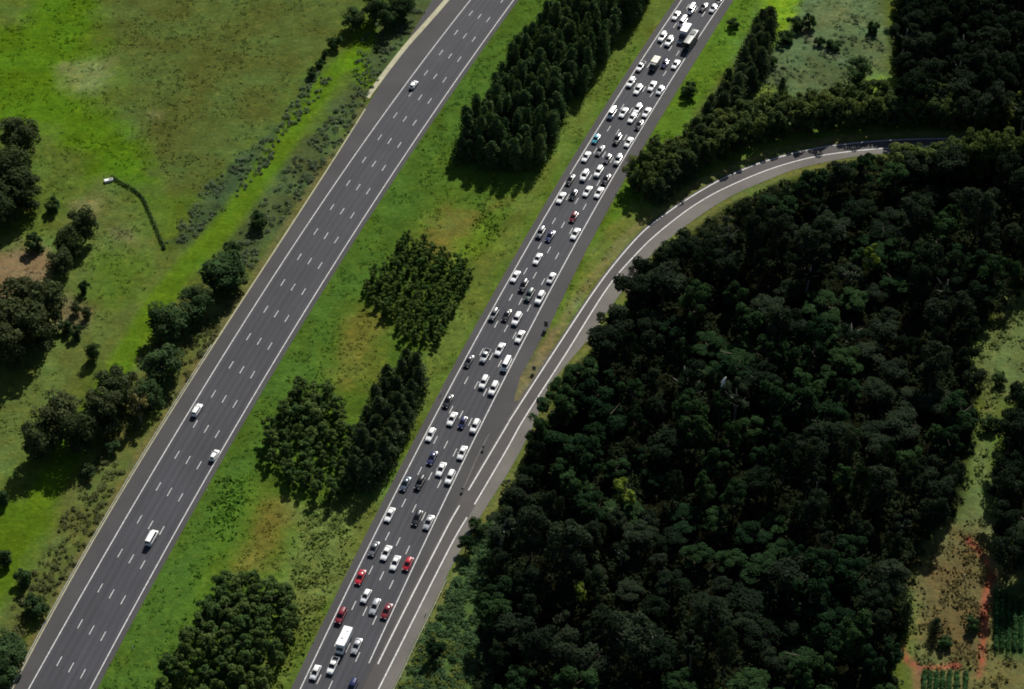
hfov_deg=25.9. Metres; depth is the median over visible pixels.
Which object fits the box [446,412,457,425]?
sedan
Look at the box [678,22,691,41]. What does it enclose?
box truck
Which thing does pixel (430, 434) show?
station wagon
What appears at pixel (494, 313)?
off road car
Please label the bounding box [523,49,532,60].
plantation conifer
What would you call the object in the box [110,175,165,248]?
hedge
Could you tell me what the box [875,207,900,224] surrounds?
forest tree
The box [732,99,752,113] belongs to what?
avenue tree
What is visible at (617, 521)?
forest tree
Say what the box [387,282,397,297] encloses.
plantation tree
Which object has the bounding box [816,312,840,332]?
rainforest tree
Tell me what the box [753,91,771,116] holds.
avenue tree
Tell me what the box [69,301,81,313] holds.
tree
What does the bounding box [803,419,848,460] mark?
forest tree
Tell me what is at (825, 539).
forest tree
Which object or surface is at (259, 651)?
grove tree
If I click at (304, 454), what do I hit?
grove tree
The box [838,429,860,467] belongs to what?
forest tree
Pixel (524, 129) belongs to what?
plantation conifer
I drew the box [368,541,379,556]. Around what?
sedan
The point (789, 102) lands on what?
avenue tree
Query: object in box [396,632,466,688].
vines
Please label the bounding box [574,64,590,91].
plantation conifer
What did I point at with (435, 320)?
plantation tree
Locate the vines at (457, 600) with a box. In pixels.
[400,514,511,688]
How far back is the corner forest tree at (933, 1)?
722.06 m
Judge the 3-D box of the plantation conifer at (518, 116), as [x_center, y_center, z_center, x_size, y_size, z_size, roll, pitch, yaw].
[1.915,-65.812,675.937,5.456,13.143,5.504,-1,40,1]
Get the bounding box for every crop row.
[920,669,926,688]
[927,670,932,688]
[933,670,939,688]
[939,668,945,688]
[946,668,952,688]
[953,669,959,688]
[963,669,968,688]
[992,589,999,649]
[999,591,1006,650]
[1005,593,1011,650]
[1011,595,1018,650]
[1018,597,1023,650]
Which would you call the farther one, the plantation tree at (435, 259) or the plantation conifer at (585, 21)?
the plantation conifer at (585, 21)
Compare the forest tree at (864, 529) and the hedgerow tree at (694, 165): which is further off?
the hedgerow tree at (694, 165)
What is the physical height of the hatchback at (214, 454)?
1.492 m
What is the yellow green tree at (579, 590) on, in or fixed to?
on the ground at (44, 494)
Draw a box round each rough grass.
[181,201,508,686]
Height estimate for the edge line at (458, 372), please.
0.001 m
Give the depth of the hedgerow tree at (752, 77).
696.69 m
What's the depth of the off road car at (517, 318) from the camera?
620.07 m
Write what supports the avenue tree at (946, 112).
on the ground at (44, 494)
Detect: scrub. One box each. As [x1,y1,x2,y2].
[4,277,245,637]
[166,0,424,268]
[558,161,878,387]
[747,14,883,113]
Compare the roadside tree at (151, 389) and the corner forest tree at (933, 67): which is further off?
the corner forest tree at (933, 67)
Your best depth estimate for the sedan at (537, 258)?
639.33 m
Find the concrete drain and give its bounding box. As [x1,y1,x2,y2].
[365,0,448,97]
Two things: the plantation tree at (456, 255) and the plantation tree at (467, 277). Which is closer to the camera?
the plantation tree at (467, 277)
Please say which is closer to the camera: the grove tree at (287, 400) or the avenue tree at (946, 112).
the grove tree at (287, 400)
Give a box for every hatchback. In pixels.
[209,449,219,460]
[309,664,321,680]
[360,588,371,603]
[402,556,413,570]
[409,80,417,88]
[458,416,467,428]
[546,272,555,283]
[569,189,577,199]
[569,211,577,222]
[591,133,600,143]
[603,153,611,163]
[656,85,664,94]
[660,58,668,67]
[709,4,717,12]
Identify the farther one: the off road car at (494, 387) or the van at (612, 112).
the van at (612, 112)
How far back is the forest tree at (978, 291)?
616.07 m
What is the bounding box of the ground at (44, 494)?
[0,0,1023,688]
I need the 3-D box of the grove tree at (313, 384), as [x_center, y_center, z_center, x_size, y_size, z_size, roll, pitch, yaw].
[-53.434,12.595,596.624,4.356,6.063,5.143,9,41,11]
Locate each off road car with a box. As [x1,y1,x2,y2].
[191,403,202,416]
[334,606,347,624]
[346,677,358,688]
[414,474,425,489]
[445,469,455,484]
[470,418,480,433]
[479,374,488,388]
[488,307,498,320]
[488,380,498,395]
[511,311,522,325]
[518,278,528,291]
[524,287,534,301]
[534,290,545,304]
[535,225,545,238]
[580,169,589,181]
[594,165,603,177]
[612,133,621,144]
[613,153,622,165]
[626,76,635,87]
[633,103,642,113]
[658,31,666,41]
[664,35,673,46]
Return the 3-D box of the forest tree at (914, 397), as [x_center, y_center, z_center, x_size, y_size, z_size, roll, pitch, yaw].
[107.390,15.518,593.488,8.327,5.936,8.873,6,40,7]
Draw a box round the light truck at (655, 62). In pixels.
[648,55,660,70]
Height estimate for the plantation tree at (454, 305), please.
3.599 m
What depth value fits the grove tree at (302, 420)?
587.09 m
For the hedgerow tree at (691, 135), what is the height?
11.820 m
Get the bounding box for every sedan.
[351,638,362,654]
[354,569,365,584]
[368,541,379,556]
[380,545,391,560]
[380,603,392,619]
[384,507,395,522]
[390,555,400,570]
[399,476,410,491]
[423,515,434,529]
[426,451,437,464]
[435,462,446,476]
[442,394,453,407]
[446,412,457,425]
[457,446,467,459]
[463,355,473,367]
[494,342,505,355]
[501,309,511,321]
[510,270,520,282]
[514,330,524,342]
[532,253,542,264]
[545,230,554,241]
[556,192,565,203]
[565,174,574,185]
[570,228,580,239]
[581,151,590,161]
[582,186,591,196]
[594,187,603,198]
[595,145,604,155]
[601,173,610,184]
[618,107,627,117]
[624,137,632,147]
[634,119,643,129]
[642,107,650,117]
[647,81,656,90]
[671,11,680,20]
[671,60,679,69]
[699,2,707,11]
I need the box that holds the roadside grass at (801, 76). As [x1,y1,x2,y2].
[558,0,889,312]
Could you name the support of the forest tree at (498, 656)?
on the ground at (44, 494)
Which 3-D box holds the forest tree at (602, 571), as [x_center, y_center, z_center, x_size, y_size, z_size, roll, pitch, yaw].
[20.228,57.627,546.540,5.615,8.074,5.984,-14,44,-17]
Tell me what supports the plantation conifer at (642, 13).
on the ground at (44, 494)
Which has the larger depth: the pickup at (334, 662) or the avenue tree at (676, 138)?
the avenue tree at (676, 138)
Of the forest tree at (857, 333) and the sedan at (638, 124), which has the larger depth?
the sedan at (638, 124)
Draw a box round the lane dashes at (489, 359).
[317,5,704,687]
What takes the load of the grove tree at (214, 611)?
on the ground at (44, 494)
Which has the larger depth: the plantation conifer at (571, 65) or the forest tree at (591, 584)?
the plantation conifer at (571, 65)
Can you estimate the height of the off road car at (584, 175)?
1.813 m
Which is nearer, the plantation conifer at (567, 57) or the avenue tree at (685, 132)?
the avenue tree at (685, 132)
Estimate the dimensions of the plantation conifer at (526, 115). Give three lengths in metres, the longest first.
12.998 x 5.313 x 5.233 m
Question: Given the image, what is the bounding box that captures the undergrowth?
[471,0,1023,688]
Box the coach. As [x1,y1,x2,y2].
[682,29,698,50]
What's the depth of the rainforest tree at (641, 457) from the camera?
578.30 m
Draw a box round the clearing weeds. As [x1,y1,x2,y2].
[906,279,1023,688]
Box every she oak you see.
[344,454,361,486]
[346,445,363,476]
[350,422,369,449]
[351,456,382,494]
[352,426,372,455]
[357,405,372,429]
[362,438,383,463]
[365,383,383,412]
[367,413,383,440]
[369,453,388,483]
[370,429,379,449]
[371,394,389,423]
[375,363,396,395]
[376,436,398,471]
[377,377,393,400]
[378,427,401,458]
[381,403,398,427]
[382,417,406,448]
[385,391,396,410]
[388,375,405,397]
[389,391,410,417]
[391,410,410,442]
[395,348,412,375]
[395,358,411,385]
[398,401,416,433]
[401,379,424,404]
[403,390,419,417]
[407,352,428,379]
[410,366,429,397]
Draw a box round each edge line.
[28,1,469,688]
[90,0,513,688]
[300,0,681,688]
[369,0,723,662]
[377,505,459,663]
[378,517,466,688]
[468,138,960,489]
[474,146,925,503]
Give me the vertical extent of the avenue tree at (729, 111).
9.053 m
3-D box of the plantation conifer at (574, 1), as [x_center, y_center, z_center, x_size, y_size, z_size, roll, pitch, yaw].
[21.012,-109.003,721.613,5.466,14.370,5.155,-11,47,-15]
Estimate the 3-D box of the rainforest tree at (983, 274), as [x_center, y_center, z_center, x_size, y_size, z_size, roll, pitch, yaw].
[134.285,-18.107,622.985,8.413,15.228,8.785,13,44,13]
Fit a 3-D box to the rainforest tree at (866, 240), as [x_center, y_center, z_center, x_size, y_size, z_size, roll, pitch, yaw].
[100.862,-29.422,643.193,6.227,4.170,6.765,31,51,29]
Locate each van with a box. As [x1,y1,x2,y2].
[144,530,158,545]
[335,625,352,654]
[500,355,511,371]
[607,106,616,118]
[678,14,687,27]
[687,2,695,14]
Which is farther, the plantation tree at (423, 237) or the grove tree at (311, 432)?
the plantation tree at (423, 237)
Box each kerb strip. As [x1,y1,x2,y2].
[11,109,365,688]
[463,434,488,487]
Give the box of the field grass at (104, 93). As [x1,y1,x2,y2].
[0,0,337,444]
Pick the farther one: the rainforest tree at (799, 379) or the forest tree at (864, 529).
the rainforest tree at (799, 379)
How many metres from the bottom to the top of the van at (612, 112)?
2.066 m
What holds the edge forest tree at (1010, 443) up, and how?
on the ground at (44, 494)
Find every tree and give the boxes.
[0,116,41,156]
[0,144,32,192]
[0,166,42,211]
[0,180,18,228]
[0,276,36,315]
[0,296,26,328]
[0,321,28,371]
[0,628,27,670]
[0,655,20,688]
[5,298,53,351]
[18,419,58,461]
[22,278,67,326]
[30,388,81,442]
[44,246,73,276]
[52,225,81,258]
[57,320,71,332]
[58,410,98,453]
[66,204,98,241]
[67,324,81,340]
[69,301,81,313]
[77,280,90,295]
[79,306,90,318]
[80,386,123,435]
[83,342,100,360]
[93,363,137,410]
[126,393,148,421]
[133,378,166,409]
[136,342,184,387]
[145,301,192,341]
[155,675,172,688]
[157,652,178,680]
[174,661,190,685]
[175,642,191,664]
[177,284,214,321]
[178,624,198,647]
[178,631,194,654]
[183,675,198,688]
[188,648,209,670]
[192,611,211,632]
[195,595,215,617]
[196,633,220,659]
[196,664,217,686]
[196,683,207,688]
[197,249,248,294]
[197,620,218,645]
[205,603,222,624]
[208,678,224,688]
[210,570,230,589]
[210,583,229,601]
[213,655,229,679]
[216,595,235,617]
[217,622,236,644]
[217,634,236,663]
[223,606,238,629]
[224,663,237,686]
[227,571,247,591]
[229,589,245,605]
[231,614,253,637]
[234,633,252,660]
[234,665,254,688]
[236,597,255,616]
[236,650,257,671]
[243,569,262,589]
[247,583,266,606]
[249,626,267,647]
[250,676,270,688]
[251,604,275,623]
[251,638,268,663]
[254,617,271,637]
[256,664,273,686]
[257,575,278,594]
[260,590,280,610]
[261,416,278,436]
[262,429,278,447]
[264,448,277,463]
[265,637,284,664]
[274,621,292,646]
[275,403,293,420]
[275,582,293,601]
[276,590,298,614]
[278,397,292,414]
[278,428,291,442]
[278,440,293,458]
[279,608,300,629]
[280,418,291,431]
[280,457,294,472]
[284,467,301,484]
[287,384,303,404]
[287,402,304,422]
[289,423,305,441]
[293,375,307,392]
[297,437,313,454]
[298,415,313,431]
[298,448,314,462]
[298,470,312,488]
[299,457,314,474]
[300,398,317,420]
[304,380,320,397]
[304,426,319,445]
[307,407,328,428]
[309,392,322,405]
[309,480,323,495]
[312,467,325,482]
[314,422,326,441]
[314,441,326,457]
[316,379,335,401]
[317,402,328,418]
[317,450,328,465]
[323,429,338,446]
[325,475,336,489]
[327,394,345,414]
[327,482,342,499]
[330,455,345,470]
[331,445,340,457]
[332,408,347,420]
[334,418,347,435]
[335,470,353,489]
[336,466,343,479]
[339,5,365,31]
[341,441,354,459]
[342,436,353,450]
[345,424,355,438]
[361,0,390,20]
[362,278,370,289]
[366,285,375,297]
[367,270,376,284]
[368,262,377,277]
[370,295,381,307]
[374,4,400,28]
[374,277,381,291]
[378,264,389,276]
[379,271,385,285]
[379,292,386,300]
[380,301,389,316]
[381,261,388,271]
[382,272,392,284]
[382,282,389,293]
[383,296,392,311]
[386,253,396,265]
[386,292,394,302]
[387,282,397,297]
[387,307,395,317]
[389,0,416,18]
[389,270,396,281]
[392,259,401,272]
[393,248,399,258]
[393,300,402,313]
[394,277,402,290]
[395,240,402,251]
[395,317,403,329]
[396,292,408,304]
[397,233,407,247]
[397,254,405,266]
[397,271,404,281]
[399,309,407,320]
[399,324,408,337]
[400,247,409,261]
[401,286,409,297]
[403,229,411,239]
[403,264,410,276]
[404,281,413,292]
[405,244,413,256]
[405,303,413,315]
[405,319,414,329]
[406,299,414,306]
[407,259,412,270]
[407,311,414,320]
[408,326,419,341]
[409,236,417,249]
[410,254,417,263]
[410,267,419,278]
[410,273,417,283]
[411,290,418,299]
[412,244,424,256]
[412,283,420,293]
[412,302,421,317]
[412,319,420,332]
[413,298,422,307]
[414,313,426,324]
[415,258,425,272]
[416,279,425,288]
[417,240,426,250]
[418,290,427,302]
[419,252,428,266]
[420,233,428,245]
[420,307,428,318]
[420,329,429,342]
[422,248,432,258]
[422,271,429,280]
[422,284,431,296]
[423,301,433,312]
[423,321,432,335]
[425,241,437,252]
[425,263,431,273]
[425,637,445,659]
[428,315,436,329]
[430,273,438,282]
[430,283,437,289]
[431,254,439,265]
[431,264,441,274]
[431,292,440,303]
[431,307,439,318]
[432,315,443,330]
[432,331,441,343]
[433,323,444,335]
[434,287,442,299]
[434,302,443,313]
[437,279,445,291]
[438,246,446,254]
[439,257,447,270]
[439,297,448,308]
[440,309,450,325]
[441,251,451,262]
[443,282,453,294]
[443,289,451,300]
[444,306,452,315]
[445,269,455,278]
[448,259,455,271]
[449,277,457,287]
[449,300,457,310]
[451,293,460,301]
[453,252,462,263]
[453,267,464,282]
[455,285,463,295]
[456,262,465,273]
[457,534,474,551]
[458,279,467,291]
[460,271,471,282]
[461,257,468,268]
[465,267,474,277]
[475,592,511,633]
[484,505,516,545]
[485,547,510,579]
[486,575,515,609]
[488,642,509,673]
[490,611,536,652]
[491,683,517,688]
[498,473,535,520]
[505,664,539,688]
[512,506,551,560]
[512,565,545,601]
[512,616,555,665]
[517,593,541,623]
[519,463,541,493]
[523,439,544,466]
[524,412,549,440]
[536,391,577,426]
[539,491,558,520]
[542,518,592,579]
[544,430,588,466]
[544,490,564,542]
[546,371,575,397]
[546,627,584,673]
[548,457,577,491]
[548,665,599,688]
[552,609,569,640]
[559,469,594,506]
[563,356,597,386]
[572,435,603,479]
[572,490,607,522]
[573,377,613,410]
[573,582,591,609]
[574,636,625,685]
[579,603,622,647]
[582,421,605,448]
[582,520,603,550]
[583,564,607,582]
[584,568,604,610]
[586,325,621,361]
[588,396,627,435]
[596,303,633,337]
[601,458,630,480]
[602,369,622,393]
[604,487,644,523]
[605,508,626,536]
[608,610,656,670]
[611,541,629,565]
[612,477,635,505]
[613,271,655,311]
[615,378,644,409]
[615,579,645,602]
[619,519,658,555]
[621,611,635,622]
[622,157,642,185]
[626,149,653,177]
[626,406,647,442]
[628,255,659,278]
[628,447,647,462]
[629,167,645,192]
[635,637,684,677]
[636,309,664,334]
[638,171,657,198]
[639,508,656,525]
[640,330,664,360]
[640,595,670,624]
[641,367,662,397]
[641,469,665,490]
[642,160,658,178]
[644,396,666,420]
[644,622,668,644]
[645,134,664,154]
[646,259,689,306]
[646,425,691,463]
[647,553,667,571]
[648,147,665,166]
[648,177,670,205]
[650,172,660,177]
[652,246,680,273]
[652,526,686,552]
[652,569,692,603]
[654,159,670,177]
[655,315,687,340]
[658,153,683,183]
[660,138,674,152]
[660,226,701,267]
[661,159,682,192]
[661,168,676,197]
[661,667,698,688]
[664,138,680,153]
[665,469,683,504]
[666,503,702,533]
[667,340,687,384]
[671,135,681,151]
[671,388,709,433]
[672,358,707,412]
[675,147,697,173]
[676,123,695,139]
[676,158,686,184]
[677,279,710,328]
[677,629,702,669]
[679,137,698,169]
[679,337,693,357]
[679,414,712,455]
[679,542,715,569]
[681,155,698,182]
[684,132,696,146]
[686,596,733,650]
[688,592,733,630]
[689,117,701,129]
[689,139,704,169]
[690,282,713,307]
[691,247,716,282]
[691,331,726,356]
[692,123,707,137]
[694,470,717,507]
[695,231,723,263]
[696,113,720,126]
[696,136,709,166]
[697,101,714,116]
[697,130,708,140]
[697,360,718,381]
[698,138,719,163]
[699,447,734,482]
[700,93,717,115]
[702,506,729,534]
[704,133,717,156]
[705,122,721,136]
[705,247,743,281]
[707,368,727,398]
[709,129,725,157]
[710,576,732,594]
[712,108,724,133]
[713,86,726,108]
[713,355,752,393]
[714,548,748,572]
[714,626,737,675]
[715,337,754,365]
[716,90,732,110]
[716,114,729,140]
[716,215,738,253]
[717,80,730,96]
[718,68,733,90]
[719,127,737,156]
[719,376,748,424]
[719,478,747,518]
[720,420,741,454]
[722,107,730,125]
[722,280,748,308]
[723,108,732,122]
[724,112,737,130]
[724,578,780,620]
[724,667,770,688]
[727,85,744,101]
[728,119,748,150]
[729,94,741,109]
[731,45,752,73]
[731,71,752,97]
[731,73,747,99]
[731,109,748,124]
[731,200,751,232]
[732,63,748,86]
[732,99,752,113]
[733,520,772,546]
[733,608,756,629]
[735,302,762,336]
[736,414,765,444]
[737,33,757,54]
[738,114,757,146]
[740,357,784,398]
[740,552,776,589]
[742,38,757,61]
[743,617,787,652]
[744,65,762,92]
[744,100,760,117]
[745,61,761,83]
[746,110,758,129]
[746,465,774,498]
[748,17,762,33]
[748,23,764,41]
[748,444,775,467]
[749,197,767,233]
[749,293,784,323]
[751,47,771,78]
[751,113,770,142]
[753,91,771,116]
[754,8,766,29]
[754,46,771,72]
[755,31,772,50]
[756,333,789,372]
[757,107,774,118]
[757,195,797,229]
[757,380,785,419]
[758,110,776,137]
[759,32,771,55]
[760,5,781,27]
[760,513,787,534]
[760,646,788,677]
[761,16,778,43]
[762,415,786,446]
[763,6,780,35]
[763,208,793,262]
[763,537,787,560]
[764,103,788,129]
[764,306,804,350]
[765,111,786,138]
[766,553,814,600]
[768,92,781,107]
[773,279,802,302]
[776,77,787,93]
[776,251,797,276]
[776,383,816,424]
[778,633,823,674]
[779,90,792,114]
[780,96,797,122]
[780,110,798,135]
[780,618,808,644]
[782,181,810,212]
[783,345,812,383]
[783,540,804,566]
[786,223,809,243]
[786,367,826,402]
[788,318,807,341]
[789,433,808,460]
[789,578,831,620]
[790,96,809,111]
[792,100,810,131]
[792,256,823,293]
[793,658,814,688]
[794,488,827,534]
[795,316,834,369]
[796,91,810,102]
[796,226,831,277]
[800,101,822,130]
[800,168,827,203]
[801,289,839,320]
[802,399,850,434]
[802,436,827,488]
[802,472,826,497]
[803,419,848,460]
[803,548,841,589]
[806,87,820,106]
[807,95,821,116]
[808,197,827,217]
[808,610,843,657]
[809,210,853,241]
[810,217,839,261]
[812,651,837,681]
[813,598,854,631]
[814,364,836,386]
[815,520,834,552]
[816,91,838,117]
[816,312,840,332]
[816,684,831,688]
[817,99,840,129]
[817,333,838,351]
[821,160,856,194]
[823,192,864,218]
[827,98,845,126]
[827,345,864,374]
[828,557,870,600]
[829,80,847,98]
[831,377,851,409]
[832,464,858,500]
[832,534,868,568]
[833,95,846,117]
[836,262,862,286]
[837,322,870,347]
[838,286,867,312]
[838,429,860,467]
[838,608,873,662]
[839,98,858,127]
[840,421,859,445]
[841,379,861,401]
[842,55,872,85]
[845,84,856,98]
[846,515,873,545]
[848,152,876,189]
[848,233,872,249]
[848,247,865,264]
[848,465,872,518]
[851,90,867,108]
[851,101,872,126]
[853,198,877,215]
[853,340,886,367]
[854,80,873,104]
[857,582,893,611]
[859,420,898,445]
[861,96,883,124]
[861,377,898,405]
[861,643,886,685]
[863,243,880,274]
[863,283,888,305]
[863,464,898,508]
[864,607,892,644]
[865,435,894,463]
[866,254,888,272]
[867,90,881,111]
[868,218,901,244]
[868,235,906,261]
[869,79,889,96]
[869,318,897,343]
[870,558,910,597]
[872,683,896,688]
[875,103,891,126]
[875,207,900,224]
[875,439,899,470]
[876,161,909,196]
[877,358,908,384]
[877,636,903,670]
[879,82,894,96]
[879,90,894,118]
[879,273,914,295]
[879,406,922,442]
[880,307,898,322]
[882,531,902,559]
[884,93,905,126]
[887,17,918,57]
[888,142,913,161]
[890,152,909,182]
[891,511,910,533]
[893,52,920,77]
[893,71,928,111]
[894,191,936,244]
[894,244,924,275]
[895,65,935,92]
[895,601,914,627]
[897,446,922,466]
[898,0,924,32]
[898,458,921,503]
[899,0,932,16]
[899,209,926,225]
[899,387,927,411]
[900,150,932,183]
[901,29,935,62]
[902,9,935,47]
[903,151,917,174]
[905,178,945,207]
[906,142,923,151]
[906,262,932,310]
[914,340,952,390]
[915,147,937,180]
[915,242,950,291]
[916,57,946,82]
[916,466,958,506]
[918,454,941,483]
[918,490,951,531]
[920,95,944,125]
[920,211,957,256]
[923,90,931,112]
[923,297,951,334]
[923,388,959,414]
[924,0,952,43]
[924,423,942,445]
[925,142,940,165]
[926,77,948,100]
[927,84,941,90]
[927,146,949,176]
[927,617,941,636]
[929,0,962,16]
[929,325,948,355]
[932,21,958,59]
[932,98,952,127]
[932,143,969,184]
[932,268,962,309]
[934,82,949,95]
[935,0,971,26]
[937,136,962,145]
[938,425,964,462]
[941,389,978,434]
[943,91,954,106]
[943,187,962,206]
[943,242,973,274]
[944,41,969,76]
[944,138,960,156]
[944,462,966,491]
[945,78,983,107]
[945,93,969,121]
[945,204,962,236]
[946,290,976,329]
[947,250,969,288]
[949,65,980,96]
[950,23,976,50]
[950,52,971,72]
[951,143,974,178]
[953,346,979,374]
[957,90,994,133]
[957,187,1000,239]
[959,316,980,345]
[961,127,975,163]
[962,365,987,400]
[963,280,997,317]
[966,249,1000,281]
[967,11,994,41]
[967,39,995,71]
[967,135,984,173]
[972,48,1001,86]
[973,128,990,161]
[973,142,993,180]
[974,0,1007,28]
[975,26,1011,60]
[976,65,1008,93]
[976,255,1007,296]
[977,221,1001,252]
[983,78,1015,122]
[983,134,1006,178]
[985,131,1007,153]
[987,465,1023,514]
[989,498,1023,539]
[991,13,1013,39]
[991,450,1023,494]
[991,528,1023,577]
[993,132,1016,172]
[993,149,1022,200]
[993,408,1023,456]
[994,0,1018,10]
[995,24,1017,51]
[995,50,1023,86]
[996,101,1013,128]
[999,69,1023,95]
[1001,222,1023,252]
[1001,381,1023,416]
[1003,126,1016,154]
[1003,421,1023,467]
[1005,10,1023,48]
[1007,4,1023,25]
[1007,258,1021,294]
[1008,166,1023,212]
[1009,97,1016,120]
[1011,37,1023,55]
[1011,110,1023,129]
[1013,94,1023,114]
[1014,41,1023,64]
[1014,101,1023,133]
[1014,521,1023,537]
[1015,131,1023,153]
[1015,136,1023,170]
[1016,155,1023,171]
[1016,223,1023,265]
[1018,80,1023,100]
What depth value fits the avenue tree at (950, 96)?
683.35 m
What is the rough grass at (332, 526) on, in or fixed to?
on the ground at (44, 494)
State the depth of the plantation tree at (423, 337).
613.35 m
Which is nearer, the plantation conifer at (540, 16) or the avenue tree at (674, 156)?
the avenue tree at (674, 156)
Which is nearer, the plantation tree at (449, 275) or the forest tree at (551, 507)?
the forest tree at (551, 507)
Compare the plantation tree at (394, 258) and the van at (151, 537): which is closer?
the van at (151, 537)
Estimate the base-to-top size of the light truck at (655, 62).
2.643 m
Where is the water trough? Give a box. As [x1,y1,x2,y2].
[104,178,112,182]
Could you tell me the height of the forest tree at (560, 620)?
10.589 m
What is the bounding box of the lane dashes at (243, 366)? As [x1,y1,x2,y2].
[57,0,502,678]
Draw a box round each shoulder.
[13,0,517,688]
[291,328,480,688]
[380,147,960,688]
[474,0,732,327]
[495,328,546,400]
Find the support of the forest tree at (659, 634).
on the ground at (44, 494)
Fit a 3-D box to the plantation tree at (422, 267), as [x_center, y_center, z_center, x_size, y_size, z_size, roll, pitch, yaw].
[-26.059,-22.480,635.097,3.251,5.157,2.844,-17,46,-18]
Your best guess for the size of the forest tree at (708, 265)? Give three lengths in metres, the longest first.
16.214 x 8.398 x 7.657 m
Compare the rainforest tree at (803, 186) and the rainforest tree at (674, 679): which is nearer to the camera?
the rainforest tree at (674, 679)
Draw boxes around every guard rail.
[10,346,210,688]
[394,580,446,687]
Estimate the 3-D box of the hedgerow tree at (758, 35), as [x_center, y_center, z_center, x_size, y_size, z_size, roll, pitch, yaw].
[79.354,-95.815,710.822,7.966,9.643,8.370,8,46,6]
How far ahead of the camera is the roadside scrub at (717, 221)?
652.21 m
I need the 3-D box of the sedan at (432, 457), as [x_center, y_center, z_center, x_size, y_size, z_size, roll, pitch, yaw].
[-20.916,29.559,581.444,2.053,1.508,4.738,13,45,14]
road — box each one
[27,0,513,688]
[299,0,723,688]
[359,401,518,688]
[363,137,1015,688]
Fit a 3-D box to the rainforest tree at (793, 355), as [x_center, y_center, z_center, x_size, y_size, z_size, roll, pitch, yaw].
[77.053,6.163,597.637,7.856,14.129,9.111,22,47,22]
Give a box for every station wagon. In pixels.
[369,598,380,614]
[411,510,422,525]
[425,427,435,441]
[627,112,636,123]
[633,84,642,94]
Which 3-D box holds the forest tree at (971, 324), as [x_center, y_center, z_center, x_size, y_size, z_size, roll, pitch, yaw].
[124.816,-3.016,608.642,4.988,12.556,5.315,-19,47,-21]
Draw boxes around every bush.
[0,490,8,504]
[0,550,12,567]
[13,568,31,586]
[22,592,49,617]
[24,231,44,253]
[44,196,59,212]
[78,462,94,478]
[101,440,120,454]
[222,240,243,258]
[249,209,267,229]
[306,66,316,77]
[315,58,323,67]
[320,51,328,58]
[326,36,342,47]
[468,516,487,534]
[681,81,698,98]
[726,17,739,27]
[766,56,778,65]
[777,30,795,44]
[786,15,807,30]
[802,13,816,29]
[813,37,825,44]
[826,39,842,50]
[867,21,880,33]
[937,635,952,648]
[966,615,980,633]
[978,414,999,431]
[992,372,1008,387]
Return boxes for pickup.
[326,656,339,674]
[479,348,490,362]
[636,60,645,71]
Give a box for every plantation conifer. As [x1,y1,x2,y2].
[450,137,468,163]
[458,104,473,136]
[459,112,474,143]
[459,128,472,151]
[462,138,476,162]
[469,93,482,117]
[470,96,481,128]
[471,114,487,156]
[472,118,480,141]
[474,135,485,165]
[479,105,487,134]
[481,140,500,169]
[482,100,494,112]
[483,125,496,148]
[484,88,493,97]
[484,112,494,143]
[486,117,499,143]
[490,72,500,85]
[490,78,498,90]
[490,83,503,110]
[492,135,499,157]
[493,94,502,116]
[494,100,503,119]
[496,61,507,77]
[496,123,506,146]
[498,140,511,167]
[498,142,511,170]
[499,72,506,86]
[500,75,511,95]
[501,95,513,118]
[501,117,509,139]
[505,42,516,70]
[505,52,512,73]
[506,132,514,144]
[506,137,524,170]
[507,66,519,77]
[507,73,516,90]
[508,77,514,102]
[508,115,514,132]
[509,44,520,69]
[510,104,517,114]
[511,80,522,103]
[511,110,524,133]
[511,122,520,145]
[511,150,525,171]
[512,34,522,54]
[512,90,523,106]
[513,59,527,88]
[514,106,529,122]
[515,133,524,157]
[517,123,530,143]
[519,33,533,57]
[520,89,533,107]
[521,25,532,41]
[521,107,533,127]
[521,131,534,160]
[522,136,536,169]
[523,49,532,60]
[523,74,533,89]
[524,73,536,88]
[525,60,533,75]
[526,21,538,56]
[526,57,538,74]
[528,81,545,106]
[529,126,538,150]
[531,110,537,124]
[532,98,544,107]
[532,113,541,137]
[532,134,547,164]
[533,24,543,48]
[533,26,550,52]
[533,47,548,74]
[533,74,547,98]
[534,56,541,76]
[534,104,544,136]
[535,13,545,34]
[535,85,546,105]
[536,67,549,94]
[537,63,548,74]
[538,35,549,62]
[538,125,546,153]
[540,102,547,136]
[541,0,549,20]
[541,20,550,33]
[542,34,547,56]
[543,111,559,147]
[544,60,551,89]
[544,82,559,102]
[545,42,555,62]
[545,65,561,94]
[545,98,556,114]
[546,35,554,57]
[547,76,565,104]
[547,90,564,110]
[548,11,555,31]
[548,46,555,68]
[548,109,560,137]
[550,0,563,32]
[551,48,562,66]
[552,61,560,72]
[554,29,566,62]
[554,40,565,70]
[555,97,569,120]
[558,0,567,11]
[558,16,568,32]
[558,79,565,100]
[560,6,572,24]
[560,52,573,76]
[561,43,573,67]
[561,71,574,99]
[563,22,574,47]
[563,36,569,53]
[564,60,578,92]
[566,21,578,41]
[566,47,581,73]
[569,4,581,22]
[569,73,576,91]
[570,36,578,44]
[571,0,582,16]
[571,74,584,96]
[572,2,584,26]
[572,12,580,36]
[573,42,579,63]
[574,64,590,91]
[576,40,585,69]
[578,11,591,36]
[578,59,594,82]
[579,18,588,39]
[580,1,589,17]
[580,23,592,52]
[580,35,597,68]
[582,46,595,76]
[588,30,599,66]
[589,0,598,14]
[591,19,601,47]
[593,6,600,29]
[594,24,610,56]
[596,5,606,24]
[596,30,609,62]
[597,0,609,19]
[599,19,609,47]
[605,0,616,18]
[607,6,623,35]
[607,19,615,45]
[609,14,620,41]
[615,1,623,21]
[618,7,628,28]
[622,0,638,27]
[625,0,642,21]
[637,0,644,14]
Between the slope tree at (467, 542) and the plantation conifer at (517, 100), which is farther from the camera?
the plantation conifer at (517, 100)
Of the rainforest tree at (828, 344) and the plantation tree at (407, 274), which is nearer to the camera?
the rainforest tree at (828, 344)

